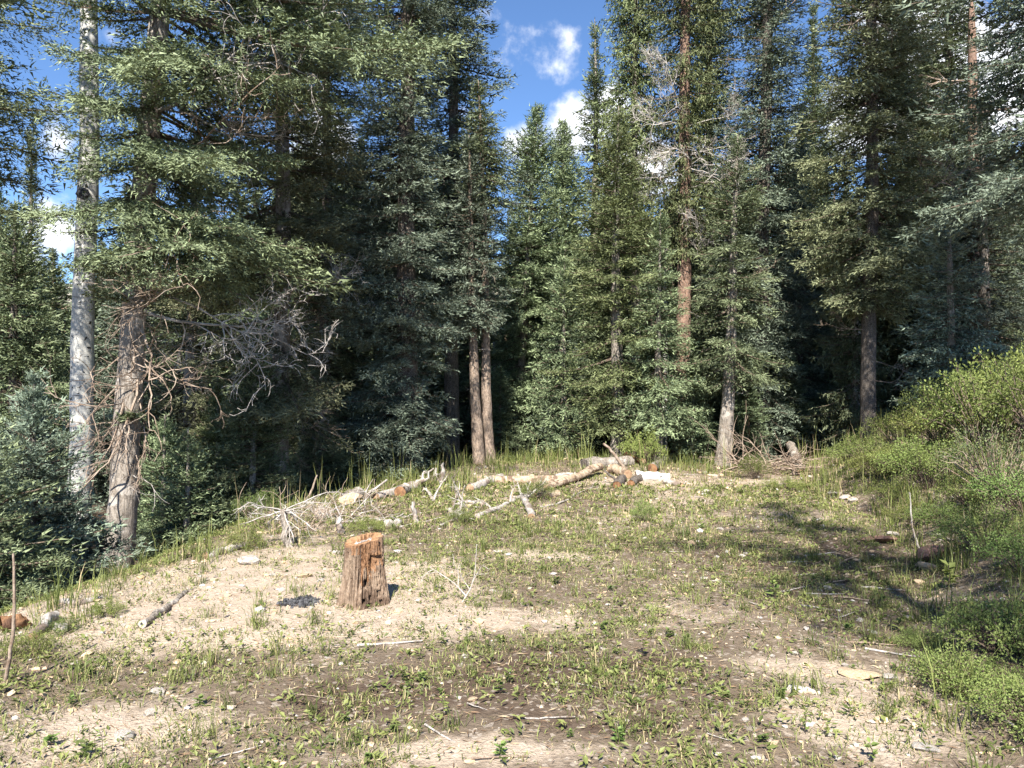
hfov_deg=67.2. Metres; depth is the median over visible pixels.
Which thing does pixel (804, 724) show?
weed
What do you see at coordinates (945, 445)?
shrub
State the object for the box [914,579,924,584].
stone
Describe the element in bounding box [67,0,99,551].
aspen tree
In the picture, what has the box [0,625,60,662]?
shrub
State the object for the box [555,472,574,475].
fallen log
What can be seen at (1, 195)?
fir tree
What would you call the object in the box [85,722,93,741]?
weed
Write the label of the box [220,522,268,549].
shrub
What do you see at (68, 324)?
fir tree
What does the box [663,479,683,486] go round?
fallen log
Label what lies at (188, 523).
young fir
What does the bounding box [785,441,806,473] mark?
tree stump
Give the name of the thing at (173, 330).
fir tree
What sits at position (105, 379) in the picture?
fir tree
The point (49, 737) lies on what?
weed
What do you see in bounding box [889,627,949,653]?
shrub
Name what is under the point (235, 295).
fir tree
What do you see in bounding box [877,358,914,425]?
young fir
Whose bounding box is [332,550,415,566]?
fallen branch
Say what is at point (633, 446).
shrub
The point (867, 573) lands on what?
stick
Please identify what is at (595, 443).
young fir
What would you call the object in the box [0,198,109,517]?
fir tree
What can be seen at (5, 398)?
fir tree
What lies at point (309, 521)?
brush heap
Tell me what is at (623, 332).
fir tree
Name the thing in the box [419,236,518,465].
fir tree
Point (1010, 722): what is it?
fallen branch
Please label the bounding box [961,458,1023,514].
shrub
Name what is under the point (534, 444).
fir tree
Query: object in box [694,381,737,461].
young fir
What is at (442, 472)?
splintered post
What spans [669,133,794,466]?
fir tree
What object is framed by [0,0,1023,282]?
sky
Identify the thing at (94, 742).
weed
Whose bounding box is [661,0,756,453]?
fir tree
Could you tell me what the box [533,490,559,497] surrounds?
fallen log
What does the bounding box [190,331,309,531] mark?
young fir
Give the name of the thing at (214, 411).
young fir
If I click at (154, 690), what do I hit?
stone
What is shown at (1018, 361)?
shrub
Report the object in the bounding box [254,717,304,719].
stick
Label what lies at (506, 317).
fir tree
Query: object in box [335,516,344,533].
upright stick
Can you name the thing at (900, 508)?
shrub
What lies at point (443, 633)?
weed
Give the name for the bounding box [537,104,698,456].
fir tree
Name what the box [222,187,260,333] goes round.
fir tree
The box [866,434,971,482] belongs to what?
shrub
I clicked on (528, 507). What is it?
forked log
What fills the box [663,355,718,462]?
young fir
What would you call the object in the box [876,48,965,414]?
fir tree
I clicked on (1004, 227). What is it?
fir tree
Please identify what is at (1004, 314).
fir tree
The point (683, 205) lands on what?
spruce tree
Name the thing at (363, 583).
tree stump
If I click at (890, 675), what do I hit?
stone
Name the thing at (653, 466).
fallen log
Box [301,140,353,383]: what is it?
fir tree
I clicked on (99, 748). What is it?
weed
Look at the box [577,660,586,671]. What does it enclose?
weed
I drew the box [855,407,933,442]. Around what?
shrub
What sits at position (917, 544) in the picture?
bare sapling
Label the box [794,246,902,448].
spruce tree
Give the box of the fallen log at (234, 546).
[202,541,246,558]
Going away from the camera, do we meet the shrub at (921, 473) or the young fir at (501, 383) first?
the shrub at (921, 473)
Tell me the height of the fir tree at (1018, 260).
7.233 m
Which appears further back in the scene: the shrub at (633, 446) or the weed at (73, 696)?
the shrub at (633, 446)
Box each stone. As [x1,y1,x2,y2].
[53,623,67,632]
[114,729,134,742]
[143,708,153,716]
[150,687,164,696]
[237,555,260,564]
[296,573,312,577]
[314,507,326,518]
[384,519,392,525]
[394,518,401,525]
[468,696,477,701]
[770,740,778,744]
[827,491,841,495]
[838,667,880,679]
[839,494,850,499]
[848,497,857,501]
[861,535,897,541]
[883,673,898,679]
[887,531,898,535]
[911,742,940,752]
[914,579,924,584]
[915,561,937,570]
[916,544,949,561]
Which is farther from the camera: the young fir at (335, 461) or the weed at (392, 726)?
the young fir at (335, 461)
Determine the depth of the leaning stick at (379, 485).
10.76 m
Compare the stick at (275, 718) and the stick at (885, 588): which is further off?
the stick at (885, 588)
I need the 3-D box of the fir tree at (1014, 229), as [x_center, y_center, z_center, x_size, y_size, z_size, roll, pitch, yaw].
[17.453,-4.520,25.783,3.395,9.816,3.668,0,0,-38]
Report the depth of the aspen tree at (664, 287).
17.58 m
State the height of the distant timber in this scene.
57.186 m
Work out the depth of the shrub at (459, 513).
8.92 m
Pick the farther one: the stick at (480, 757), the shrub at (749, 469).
the shrub at (749, 469)
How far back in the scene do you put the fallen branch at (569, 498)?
10.60 m
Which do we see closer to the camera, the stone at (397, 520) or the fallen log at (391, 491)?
the stone at (397, 520)
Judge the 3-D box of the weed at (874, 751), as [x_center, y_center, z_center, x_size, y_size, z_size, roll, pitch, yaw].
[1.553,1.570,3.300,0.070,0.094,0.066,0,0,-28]
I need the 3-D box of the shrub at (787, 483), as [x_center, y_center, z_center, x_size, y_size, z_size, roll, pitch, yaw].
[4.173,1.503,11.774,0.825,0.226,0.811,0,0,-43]
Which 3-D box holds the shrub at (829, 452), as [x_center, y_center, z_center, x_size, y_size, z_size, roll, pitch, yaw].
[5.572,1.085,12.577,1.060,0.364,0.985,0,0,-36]
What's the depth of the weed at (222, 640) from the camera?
4.67 m
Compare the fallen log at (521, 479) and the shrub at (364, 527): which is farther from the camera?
the fallen log at (521, 479)
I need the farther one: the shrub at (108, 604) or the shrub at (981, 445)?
the shrub at (981, 445)
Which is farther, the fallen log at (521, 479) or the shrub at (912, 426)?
the fallen log at (521, 479)
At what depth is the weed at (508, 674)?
4.11 m
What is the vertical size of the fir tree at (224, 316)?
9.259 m
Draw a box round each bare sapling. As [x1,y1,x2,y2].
[2,553,15,683]
[909,492,919,547]
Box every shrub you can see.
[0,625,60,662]
[42,617,80,636]
[85,594,127,616]
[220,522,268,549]
[230,487,289,516]
[346,516,388,531]
[447,503,474,521]
[519,475,557,500]
[616,423,668,463]
[629,498,657,521]
[736,451,772,479]
[755,475,809,490]
[822,441,869,459]
[827,427,893,467]
[844,449,906,477]
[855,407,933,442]
[861,477,925,507]
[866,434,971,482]
[867,441,936,469]
[876,499,940,523]
[877,441,971,490]
[889,397,973,444]
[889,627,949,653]
[890,497,985,527]
[893,642,1023,699]
[895,376,986,416]
[908,352,1023,452]
[908,386,1023,442]
[915,428,1006,481]
[926,493,1023,554]
[927,526,987,546]
[927,591,1023,663]
[928,410,1023,500]
[931,467,994,506]
[943,340,1023,409]
[950,672,1023,741]
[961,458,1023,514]
[961,522,1023,574]
[971,344,1023,429]
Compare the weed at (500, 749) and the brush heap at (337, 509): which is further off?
the brush heap at (337, 509)
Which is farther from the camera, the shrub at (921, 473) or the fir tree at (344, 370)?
the fir tree at (344, 370)
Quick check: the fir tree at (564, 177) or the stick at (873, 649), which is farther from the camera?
the fir tree at (564, 177)
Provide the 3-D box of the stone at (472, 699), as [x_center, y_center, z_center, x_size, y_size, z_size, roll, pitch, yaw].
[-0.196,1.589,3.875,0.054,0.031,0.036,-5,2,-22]
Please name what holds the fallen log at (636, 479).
on the ground at (492, 724)
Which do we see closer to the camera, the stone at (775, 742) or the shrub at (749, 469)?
the stone at (775, 742)
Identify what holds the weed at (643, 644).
on the ground at (492, 724)
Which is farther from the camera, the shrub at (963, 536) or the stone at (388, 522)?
the stone at (388, 522)
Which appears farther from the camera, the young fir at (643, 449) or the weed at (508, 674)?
the young fir at (643, 449)
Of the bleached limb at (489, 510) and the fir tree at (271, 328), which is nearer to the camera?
the bleached limb at (489, 510)
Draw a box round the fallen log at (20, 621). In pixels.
[0,613,31,631]
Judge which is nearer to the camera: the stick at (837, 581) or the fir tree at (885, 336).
the stick at (837, 581)
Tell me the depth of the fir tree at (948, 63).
16.82 m
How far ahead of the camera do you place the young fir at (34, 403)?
7.37 m
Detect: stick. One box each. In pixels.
[208,745,260,760]
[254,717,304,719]
[295,693,324,697]
[306,475,317,499]
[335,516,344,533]
[357,640,422,646]
[362,479,382,502]
[365,479,387,499]
[411,501,418,522]
[424,723,455,742]
[467,702,489,710]
[471,755,528,759]
[525,716,574,718]
[603,443,626,468]
[604,470,617,481]
[809,593,838,594]
[825,578,853,583]
[832,596,871,600]
[840,554,859,563]
[847,641,896,644]
[855,570,883,577]
[861,586,905,590]
[865,647,919,657]
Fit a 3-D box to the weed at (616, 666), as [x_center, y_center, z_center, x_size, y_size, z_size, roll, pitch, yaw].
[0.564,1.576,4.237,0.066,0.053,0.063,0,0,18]
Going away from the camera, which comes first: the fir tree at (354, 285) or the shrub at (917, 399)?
the shrub at (917, 399)
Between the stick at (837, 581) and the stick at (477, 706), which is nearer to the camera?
the stick at (477, 706)
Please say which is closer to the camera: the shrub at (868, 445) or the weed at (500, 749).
the weed at (500, 749)
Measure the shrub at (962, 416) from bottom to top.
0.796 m
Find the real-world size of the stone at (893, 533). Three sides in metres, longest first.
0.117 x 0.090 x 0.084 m
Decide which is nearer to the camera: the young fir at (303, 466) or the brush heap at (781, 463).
the brush heap at (781, 463)
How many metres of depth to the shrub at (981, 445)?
7.62 m
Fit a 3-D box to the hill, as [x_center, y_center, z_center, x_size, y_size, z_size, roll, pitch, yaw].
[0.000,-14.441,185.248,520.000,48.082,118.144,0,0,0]
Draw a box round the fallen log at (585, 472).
[543,463,602,487]
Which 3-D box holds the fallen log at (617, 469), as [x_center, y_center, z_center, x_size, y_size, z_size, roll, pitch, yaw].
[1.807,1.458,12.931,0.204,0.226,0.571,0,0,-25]
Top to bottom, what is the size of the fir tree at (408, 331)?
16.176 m
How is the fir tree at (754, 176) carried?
on the ground at (492, 724)
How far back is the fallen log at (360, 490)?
10.76 m
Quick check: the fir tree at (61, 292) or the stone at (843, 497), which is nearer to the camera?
the stone at (843, 497)
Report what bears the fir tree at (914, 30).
on the ground at (492, 724)
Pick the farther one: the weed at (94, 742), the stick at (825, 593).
the stick at (825, 593)
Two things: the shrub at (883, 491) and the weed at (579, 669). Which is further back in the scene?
the shrub at (883, 491)
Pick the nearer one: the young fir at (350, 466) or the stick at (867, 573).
the stick at (867, 573)
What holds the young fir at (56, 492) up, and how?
on the ground at (492, 724)
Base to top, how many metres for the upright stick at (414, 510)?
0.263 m
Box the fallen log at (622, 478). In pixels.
[612,474,626,487]
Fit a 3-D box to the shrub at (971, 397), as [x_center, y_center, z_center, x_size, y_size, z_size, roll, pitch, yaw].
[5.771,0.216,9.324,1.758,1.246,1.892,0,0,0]
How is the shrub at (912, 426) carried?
on the ground at (492, 724)
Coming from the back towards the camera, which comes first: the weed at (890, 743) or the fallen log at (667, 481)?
the fallen log at (667, 481)
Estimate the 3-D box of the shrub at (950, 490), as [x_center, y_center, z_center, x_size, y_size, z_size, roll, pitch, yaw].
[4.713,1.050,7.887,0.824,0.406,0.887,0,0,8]
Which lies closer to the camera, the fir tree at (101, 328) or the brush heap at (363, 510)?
the brush heap at (363, 510)
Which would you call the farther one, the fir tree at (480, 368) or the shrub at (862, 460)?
the fir tree at (480, 368)
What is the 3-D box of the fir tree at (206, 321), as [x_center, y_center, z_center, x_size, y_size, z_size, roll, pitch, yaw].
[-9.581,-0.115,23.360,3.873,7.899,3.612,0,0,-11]
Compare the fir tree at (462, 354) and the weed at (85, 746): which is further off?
the fir tree at (462, 354)
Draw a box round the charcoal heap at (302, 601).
[276,595,322,608]
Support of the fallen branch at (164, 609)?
on the ground at (492, 724)
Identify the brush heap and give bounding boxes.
[238,477,360,534]
[253,488,407,523]
[292,476,411,520]
[692,416,836,478]
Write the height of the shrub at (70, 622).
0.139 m
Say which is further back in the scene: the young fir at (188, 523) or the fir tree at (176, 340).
the fir tree at (176, 340)
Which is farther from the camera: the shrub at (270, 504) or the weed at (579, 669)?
the shrub at (270, 504)
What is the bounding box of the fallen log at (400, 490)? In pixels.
[394,483,410,495]
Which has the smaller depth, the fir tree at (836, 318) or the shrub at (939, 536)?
the shrub at (939, 536)
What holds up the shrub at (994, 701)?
on the ground at (492, 724)
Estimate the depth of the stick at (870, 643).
4.77 m
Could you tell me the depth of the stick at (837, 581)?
6.20 m
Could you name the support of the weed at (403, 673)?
on the ground at (492, 724)
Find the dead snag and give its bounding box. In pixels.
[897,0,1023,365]
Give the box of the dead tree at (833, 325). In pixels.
[829,191,838,437]
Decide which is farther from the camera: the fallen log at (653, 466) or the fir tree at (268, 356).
the fir tree at (268, 356)
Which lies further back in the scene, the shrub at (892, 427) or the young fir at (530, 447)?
the young fir at (530, 447)
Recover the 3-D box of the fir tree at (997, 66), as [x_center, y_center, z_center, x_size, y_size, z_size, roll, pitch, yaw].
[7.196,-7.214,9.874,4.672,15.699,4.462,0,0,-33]
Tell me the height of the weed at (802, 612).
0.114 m
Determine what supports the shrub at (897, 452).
on the ground at (492, 724)
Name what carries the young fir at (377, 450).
on the ground at (492, 724)
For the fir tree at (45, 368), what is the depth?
19.98 m
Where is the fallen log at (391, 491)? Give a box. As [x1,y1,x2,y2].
[372,481,419,498]
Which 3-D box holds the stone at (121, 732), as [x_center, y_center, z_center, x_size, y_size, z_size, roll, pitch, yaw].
[-1.748,1.591,3.470,0.089,0.056,0.075,12,0,-15]
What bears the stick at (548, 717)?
on the ground at (492, 724)
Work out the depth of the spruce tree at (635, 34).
17.87 m
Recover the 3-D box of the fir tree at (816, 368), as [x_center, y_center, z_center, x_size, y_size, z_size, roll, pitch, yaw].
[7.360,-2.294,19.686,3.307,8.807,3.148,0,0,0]
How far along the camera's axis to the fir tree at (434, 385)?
21.97 m
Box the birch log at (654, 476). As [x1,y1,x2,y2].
[635,471,669,480]
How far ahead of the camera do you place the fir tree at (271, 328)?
18.48 m
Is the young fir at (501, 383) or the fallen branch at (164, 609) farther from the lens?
the young fir at (501, 383)
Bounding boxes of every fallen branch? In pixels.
[59,596,104,605]
[138,575,217,627]
[231,486,377,546]
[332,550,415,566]
[540,479,596,507]
[978,697,1022,734]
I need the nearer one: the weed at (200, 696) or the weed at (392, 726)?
the weed at (392, 726)
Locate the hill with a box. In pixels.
[57,282,507,372]
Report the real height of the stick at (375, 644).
0.024 m
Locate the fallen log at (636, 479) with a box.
[627,474,642,485]
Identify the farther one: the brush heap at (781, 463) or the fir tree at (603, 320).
the fir tree at (603, 320)
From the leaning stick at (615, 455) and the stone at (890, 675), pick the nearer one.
the stone at (890, 675)
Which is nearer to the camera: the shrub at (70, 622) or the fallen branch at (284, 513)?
the shrub at (70, 622)
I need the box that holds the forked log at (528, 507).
[511,476,545,517]
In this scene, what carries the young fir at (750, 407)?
on the ground at (492, 724)
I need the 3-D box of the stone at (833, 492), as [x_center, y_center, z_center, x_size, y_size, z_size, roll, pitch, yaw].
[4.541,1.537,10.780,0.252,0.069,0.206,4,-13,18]
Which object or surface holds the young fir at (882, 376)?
on the ground at (492, 724)
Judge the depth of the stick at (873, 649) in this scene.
4.63 m
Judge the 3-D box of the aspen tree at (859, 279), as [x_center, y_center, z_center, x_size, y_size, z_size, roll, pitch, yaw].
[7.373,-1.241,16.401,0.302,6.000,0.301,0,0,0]
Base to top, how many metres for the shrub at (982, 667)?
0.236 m
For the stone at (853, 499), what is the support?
on the ground at (492, 724)
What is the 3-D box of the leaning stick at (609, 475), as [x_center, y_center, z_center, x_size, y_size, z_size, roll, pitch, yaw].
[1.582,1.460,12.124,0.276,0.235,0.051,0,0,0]
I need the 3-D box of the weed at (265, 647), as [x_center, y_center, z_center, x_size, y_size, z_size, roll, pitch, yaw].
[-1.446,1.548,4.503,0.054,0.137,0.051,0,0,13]
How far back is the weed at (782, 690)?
3.95 m
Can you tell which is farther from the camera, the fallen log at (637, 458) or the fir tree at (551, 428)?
the fir tree at (551, 428)
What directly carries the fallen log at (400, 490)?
on the ground at (492, 724)
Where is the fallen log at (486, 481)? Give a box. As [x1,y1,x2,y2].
[466,473,504,490]
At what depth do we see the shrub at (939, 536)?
6.90 m
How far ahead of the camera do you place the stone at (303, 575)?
6.35 m
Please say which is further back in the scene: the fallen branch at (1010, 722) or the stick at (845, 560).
the stick at (845, 560)
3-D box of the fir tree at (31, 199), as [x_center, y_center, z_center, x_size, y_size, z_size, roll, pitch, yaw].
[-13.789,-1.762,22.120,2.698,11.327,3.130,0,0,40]
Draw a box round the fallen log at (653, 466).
[646,453,676,471]
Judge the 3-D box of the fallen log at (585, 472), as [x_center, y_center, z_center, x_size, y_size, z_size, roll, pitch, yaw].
[0.980,1.466,12.249,0.143,0.273,1.780,0,0,34]
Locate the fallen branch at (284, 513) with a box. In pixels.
[231,486,377,546]
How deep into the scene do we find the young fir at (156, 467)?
11.19 m
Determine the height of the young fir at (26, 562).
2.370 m
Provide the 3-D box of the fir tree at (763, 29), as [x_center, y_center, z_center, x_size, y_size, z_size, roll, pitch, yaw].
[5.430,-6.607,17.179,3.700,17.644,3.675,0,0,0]
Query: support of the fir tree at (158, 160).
on the ground at (492, 724)
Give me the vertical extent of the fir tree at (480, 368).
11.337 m
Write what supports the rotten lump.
on the ground at (492, 724)
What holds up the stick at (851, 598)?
on the ground at (492, 724)
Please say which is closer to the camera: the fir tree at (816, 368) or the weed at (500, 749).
the weed at (500, 749)
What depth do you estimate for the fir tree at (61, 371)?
21.75 m
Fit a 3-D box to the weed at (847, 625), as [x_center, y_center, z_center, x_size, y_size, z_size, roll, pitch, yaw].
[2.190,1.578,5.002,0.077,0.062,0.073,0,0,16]
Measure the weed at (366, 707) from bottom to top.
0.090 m
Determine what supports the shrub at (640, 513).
on the ground at (492, 724)
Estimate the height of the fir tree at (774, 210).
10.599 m
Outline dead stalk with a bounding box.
[421,545,487,601]
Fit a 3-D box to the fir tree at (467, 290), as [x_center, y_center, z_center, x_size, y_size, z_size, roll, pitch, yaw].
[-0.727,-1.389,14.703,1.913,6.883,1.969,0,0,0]
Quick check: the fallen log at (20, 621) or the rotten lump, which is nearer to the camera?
the fallen log at (20, 621)
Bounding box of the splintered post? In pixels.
[439,463,444,482]
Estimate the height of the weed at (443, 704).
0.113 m
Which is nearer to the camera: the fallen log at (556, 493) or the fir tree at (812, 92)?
the fallen log at (556, 493)
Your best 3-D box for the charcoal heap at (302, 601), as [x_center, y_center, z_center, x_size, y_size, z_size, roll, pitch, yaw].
[-1.538,1.575,5.573,0.341,0.091,0.257,0,0,0]
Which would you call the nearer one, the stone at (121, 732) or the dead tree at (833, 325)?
the stone at (121, 732)
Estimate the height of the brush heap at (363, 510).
0.895 m
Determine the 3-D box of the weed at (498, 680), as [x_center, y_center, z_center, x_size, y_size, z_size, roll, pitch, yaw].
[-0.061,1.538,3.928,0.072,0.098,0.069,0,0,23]
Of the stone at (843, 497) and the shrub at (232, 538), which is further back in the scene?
the stone at (843, 497)
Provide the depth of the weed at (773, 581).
5.70 m
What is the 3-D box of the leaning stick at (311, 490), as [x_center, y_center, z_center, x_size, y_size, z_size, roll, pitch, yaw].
[-2.697,1.418,10.274,0.214,0.413,0.056,0,0,0]
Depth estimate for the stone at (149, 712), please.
3.69 m
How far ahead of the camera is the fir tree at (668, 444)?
22.02 m
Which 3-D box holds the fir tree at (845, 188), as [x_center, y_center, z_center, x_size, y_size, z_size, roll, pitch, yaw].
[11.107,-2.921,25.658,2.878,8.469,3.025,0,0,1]
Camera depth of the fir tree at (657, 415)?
14.72 m
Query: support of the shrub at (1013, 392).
on the ground at (492, 724)
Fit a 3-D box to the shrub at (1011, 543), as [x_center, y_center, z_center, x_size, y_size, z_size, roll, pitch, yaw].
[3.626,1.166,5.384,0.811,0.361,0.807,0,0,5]
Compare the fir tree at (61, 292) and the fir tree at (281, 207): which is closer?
the fir tree at (281, 207)
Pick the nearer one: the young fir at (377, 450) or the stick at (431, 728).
the stick at (431, 728)
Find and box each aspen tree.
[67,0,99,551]
[662,188,667,455]
[856,190,861,424]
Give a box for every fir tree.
[0,0,102,235]
[0,129,66,442]
[0,176,12,261]
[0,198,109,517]
[0,225,67,388]
[0,276,69,480]
[0,282,103,503]
[0,347,7,442]
[8,0,473,571]
[44,247,72,443]
[55,181,182,511]
[56,240,121,492]
[61,303,71,372]
[94,135,298,508]
[94,276,119,439]
[139,302,246,509]
[140,261,180,493]
[147,0,377,503]
[157,275,215,450]
[158,296,234,487]
[169,253,242,465]
[216,209,248,374]
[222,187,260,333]
[222,219,274,479]
[226,201,361,490]
[228,226,260,456]
[240,0,420,488]
[241,177,366,499]
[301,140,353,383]
[302,0,476,483]
[310,138,397,484]
[311,188,430,485]
[351,0,548,467]
[362,190,468,472]
[419,175,491,455]
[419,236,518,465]
[429,133,519,464]
[445,79,517,462]
[460,102,590,459]
[465,226,545,459]
[492,221,556,459]
[507,116,624,452]
[511,252,610,458]
[527,271,594,457]
[535,236,610,456]
[536,16,644,450]
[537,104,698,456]
[575,231,629,432]
[606,223,653,442]
[607,208,715,460]
[624,218,702,460]
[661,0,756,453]
[667,157,812,455]
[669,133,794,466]
[674,0,832,461]
[747,155,770,256]
[750,137,792,343]
[752,121,848,446]
[769,2,852,408]
[769,162,838,402]
[814,211,913,426]
[819,217,879,423]
[821,179,855,388]
[834,0,958,382]
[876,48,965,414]
[881,0,1023,393]
[883,0,1023,251]
[886,190,1022,413]
[889,95,1023,406]
[941,158,1023,376]
[992,160,1023,367]
[993,158,1023,329]
[997,138,1023,350]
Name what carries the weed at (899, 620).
on the ground at (492, 724)
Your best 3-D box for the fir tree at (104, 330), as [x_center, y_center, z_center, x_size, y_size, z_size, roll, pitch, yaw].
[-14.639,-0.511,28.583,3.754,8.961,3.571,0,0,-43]
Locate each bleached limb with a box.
[415,468,433,487]
[421,475,473,516]
[449,469,487,505]
[470,478,543,517]
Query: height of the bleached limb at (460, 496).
0.516 m
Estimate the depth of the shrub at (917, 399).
11.52 m
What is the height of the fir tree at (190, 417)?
7.783 m
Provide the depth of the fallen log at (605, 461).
13.58 m
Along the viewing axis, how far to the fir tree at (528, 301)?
18.67 m
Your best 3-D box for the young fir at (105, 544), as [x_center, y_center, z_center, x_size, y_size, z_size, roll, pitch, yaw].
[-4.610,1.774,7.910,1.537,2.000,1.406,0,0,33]
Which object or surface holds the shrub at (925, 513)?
on the ground at (492, 724)
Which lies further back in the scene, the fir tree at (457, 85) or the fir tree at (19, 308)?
the fir tree at (19, 308)
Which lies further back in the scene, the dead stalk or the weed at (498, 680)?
the dead stalk
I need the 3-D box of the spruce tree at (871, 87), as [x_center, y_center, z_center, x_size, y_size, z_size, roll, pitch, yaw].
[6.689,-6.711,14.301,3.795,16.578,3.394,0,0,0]
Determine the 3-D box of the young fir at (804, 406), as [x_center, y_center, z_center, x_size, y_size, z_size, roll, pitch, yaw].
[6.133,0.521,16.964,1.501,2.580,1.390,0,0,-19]
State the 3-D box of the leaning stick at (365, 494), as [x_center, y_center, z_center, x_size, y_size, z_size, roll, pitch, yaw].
[-1.874,1.444,10.370,0.284,0.340,0.133,0,0,0]
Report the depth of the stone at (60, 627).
4.97 m
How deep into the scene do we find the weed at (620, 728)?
3.44 m
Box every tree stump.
[336,532,390,609]
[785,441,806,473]
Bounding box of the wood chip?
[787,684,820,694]
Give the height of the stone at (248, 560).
0.117 m
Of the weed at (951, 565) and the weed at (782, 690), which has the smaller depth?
the weed at (782, 690)
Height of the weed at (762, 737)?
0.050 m
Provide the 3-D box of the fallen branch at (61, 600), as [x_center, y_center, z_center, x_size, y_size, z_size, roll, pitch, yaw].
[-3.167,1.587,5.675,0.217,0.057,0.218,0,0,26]
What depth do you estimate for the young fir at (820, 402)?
17.92 m
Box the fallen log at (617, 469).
[607,463,631,478]
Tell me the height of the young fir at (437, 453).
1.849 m
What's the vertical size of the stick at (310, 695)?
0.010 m
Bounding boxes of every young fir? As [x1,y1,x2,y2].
[0,366,154,610]
[0,415,100,608]
[38,466,144,578]
[38,468,66,535]
[96,411,212,558]
[136,428,236,554]
[137,421,161,517]
[140,377,279,547]
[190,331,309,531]
[289,389,368,501]
[289,392,316,494]
[325,434,363,488]
[356,390,396,484]
[428,435,444,467]
[469,365,527,461]
[521,439,537,460]
[569,403,603,458]
[589,405,625,456]
[625,386,666,457]
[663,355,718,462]
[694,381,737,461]
[732,360,772,460]
[764,352,822,457]
[804,389,842,451]
[876,363,895,421]
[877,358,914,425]
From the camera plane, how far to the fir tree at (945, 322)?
12.37 m
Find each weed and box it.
[42,732,60,745]
[67,694,75,702]
[75,741,93,756]
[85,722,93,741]
[88,732,99,753]
[96,728,107,758]
[193,694,204,706]
[219,636,227,647]
[260,636,269,659]
[339,711,349,721]
[359,700,368,718]
[389,724,399,729]
[398,665,408,681]
[404,677,412,688]
[416,671,426,680]
[438,692,448,714]
[439,630,446,642]
[492,674,505,690]
[492,740,507,755]
[504,667,513,681]
[567,728,573,736]
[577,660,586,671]
[609,664,619,673]
[610,725,625,741]
[627,669,635,694]
[637,631,648,655]
[757,733,769,740]
[765,575,782,599]
[774,687,787,697]
[797,605,804,618]
[800,712,810,732]
[824,722,829,736]
[840,632,846,660]
[844,623,853,629]
[863,737,878,760]
[888,733,894,752]
[892,612,908,630]
[940,559,961,587]
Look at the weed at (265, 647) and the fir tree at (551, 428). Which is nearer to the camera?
the weed at (265, 647)
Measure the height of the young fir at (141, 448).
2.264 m
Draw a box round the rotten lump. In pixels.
[338,493,362,506]
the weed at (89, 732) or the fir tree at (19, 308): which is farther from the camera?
the fir tree at (19, 308)
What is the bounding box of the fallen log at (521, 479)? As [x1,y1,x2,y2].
[492,475,570,484]
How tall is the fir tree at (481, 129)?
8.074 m
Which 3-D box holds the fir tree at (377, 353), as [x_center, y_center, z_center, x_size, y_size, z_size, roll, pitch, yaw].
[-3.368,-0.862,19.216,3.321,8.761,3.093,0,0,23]
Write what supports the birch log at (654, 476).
on the ground at (492, 724)
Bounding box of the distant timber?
[40,235,701,336]
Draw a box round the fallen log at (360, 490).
[339,486,364,498]
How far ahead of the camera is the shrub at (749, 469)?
12.81 m
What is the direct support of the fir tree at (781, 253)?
on the ground at (492, 724)
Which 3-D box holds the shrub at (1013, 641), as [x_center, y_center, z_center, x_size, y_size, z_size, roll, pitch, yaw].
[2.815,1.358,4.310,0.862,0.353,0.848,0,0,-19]
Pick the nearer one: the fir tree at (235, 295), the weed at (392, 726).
the weed at (392, 726)
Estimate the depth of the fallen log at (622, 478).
11.87 m
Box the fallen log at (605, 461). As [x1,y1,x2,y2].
[579,456,633,467]
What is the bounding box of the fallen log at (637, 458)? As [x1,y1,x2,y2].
[624,452,645,463]
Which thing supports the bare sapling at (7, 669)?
on the ground at (492, 724)
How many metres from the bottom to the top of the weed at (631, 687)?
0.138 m
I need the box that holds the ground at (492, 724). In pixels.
[0,380,1023,767]
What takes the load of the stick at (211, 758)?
on the ground at (492, 724)
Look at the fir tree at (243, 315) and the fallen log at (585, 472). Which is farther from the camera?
the fir tree at (243, 315)
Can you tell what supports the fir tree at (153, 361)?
on the ground at (492, 724)
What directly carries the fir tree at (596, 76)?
on the ground at (492, 724)
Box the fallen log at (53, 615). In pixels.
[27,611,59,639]
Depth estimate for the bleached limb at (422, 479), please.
11.77 m
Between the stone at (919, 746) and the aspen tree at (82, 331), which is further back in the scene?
the aspen tree at (82, 331)
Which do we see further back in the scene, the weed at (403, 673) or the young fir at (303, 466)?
the young fir at (303, 466)
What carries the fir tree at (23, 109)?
on the ground at (492, 724)
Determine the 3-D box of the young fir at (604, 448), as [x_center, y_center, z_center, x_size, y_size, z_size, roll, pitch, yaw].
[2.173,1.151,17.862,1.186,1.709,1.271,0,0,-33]
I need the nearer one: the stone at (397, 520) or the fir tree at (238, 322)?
the stone at (397, 520)
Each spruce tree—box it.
[579,0,677,453]
[603,0,756,460]
[779,0,1004,440]
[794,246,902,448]

